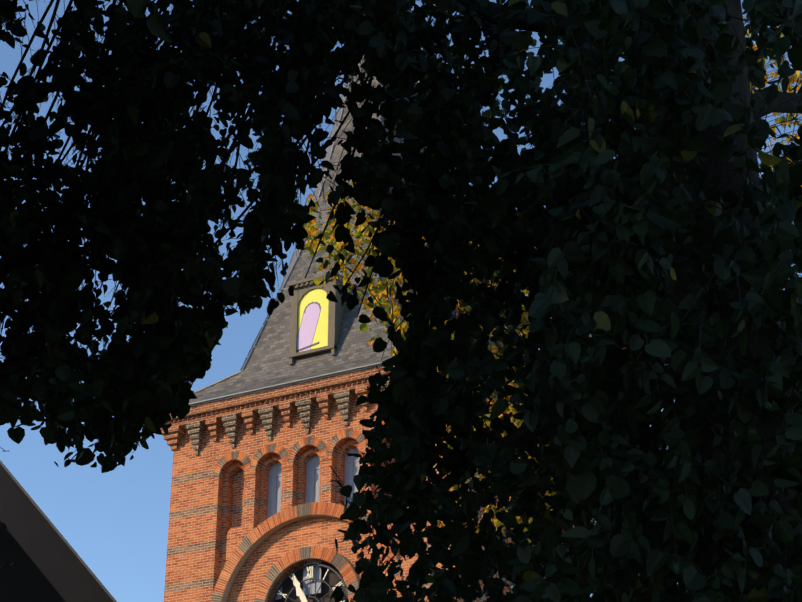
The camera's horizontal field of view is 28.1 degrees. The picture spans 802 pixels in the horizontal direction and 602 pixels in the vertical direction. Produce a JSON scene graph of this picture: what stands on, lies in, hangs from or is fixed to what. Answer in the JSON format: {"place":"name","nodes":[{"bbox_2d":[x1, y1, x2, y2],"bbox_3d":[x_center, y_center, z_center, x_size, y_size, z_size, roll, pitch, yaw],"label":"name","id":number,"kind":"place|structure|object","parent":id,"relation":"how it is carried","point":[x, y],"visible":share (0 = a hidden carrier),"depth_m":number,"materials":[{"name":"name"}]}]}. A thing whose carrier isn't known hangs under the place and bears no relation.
{"place":"outdoors","nodes":[
{"label":"outdoors","id":0,"kind":"place"},
{"bbox_2d":[0,521,65,601],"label":"neighbour house walls","id":1,"kind":"structure","parent":0,"point":[23,578],"depth_m":17.99,"materials":[{"name":"black"}]},
{"bbox_2d":[0,464,113,601],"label":"house bargeboard","id":2,"kind":"object","parent":1,"relation":"attached to","point":[52,556],"visible":1,"depth_m":16.96,"materials":[{"name":"black wood"}]},
{"bbox_2d":[0,460,116,601],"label":"roof edge trim","id":3,"kind":"structure","parent":2,"relation":"attached to","point":[59,533],"depth_m":17.00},
{"bbox_2d":[189,362,381,404],"bbox_3d":[-0.447,4.096,48.249,9.900,0.032,9.900,-13,-29,25],"label":"spire eave board","id":4,"kind":"object","parent":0,"point":[286,383],"visible":0.07,"depth_m":44.51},
{"bbox_2d":[0,0,801,601],"label":"sky","id":5,"kind":"structure","parent":0,"point":[116,520],"materials":[{"name":"blue"}]},
{"label":"ground","id":6,"kind":"structure","parent":0,"visible":0},
{"bbox_2d":[160,364,573,601],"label":"tower shaft","id":7,"kind":"object","parent":6,"relation":"on","point":[256,508],"visible":0.44,"depth_m":43.96,"materials":[{"name":"brick"}]},
{"bbox_2d":[194,0,418,392],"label":"spire hip flashings","id":8,"kind":"object","parent":7,"relation":"on","point":[240,371],"visible":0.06,"depth_m":48.88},
{"bbox_2d":[189,10,560,425],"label":"roof","id":9,"kind":"structure","parent":7,"relation":"on","point":[267,365],"depth_m":46.11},
{"bbox_2d":[288,273,527,366],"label":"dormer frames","id":10,"kind":"structure","parent":9,"relation":"attached to","point":[316,319],"depth_m":45.69,"materials":[{"name":"brown wood"}]},
{"bbox_2d":[0,0,801,601],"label":"foliage","id":11,"kind":"object","parent":6,"relation":"on","point":[656,258],"visible":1,"depth_m":9.26,"materials":[{"name":"green plant"}]}
]}

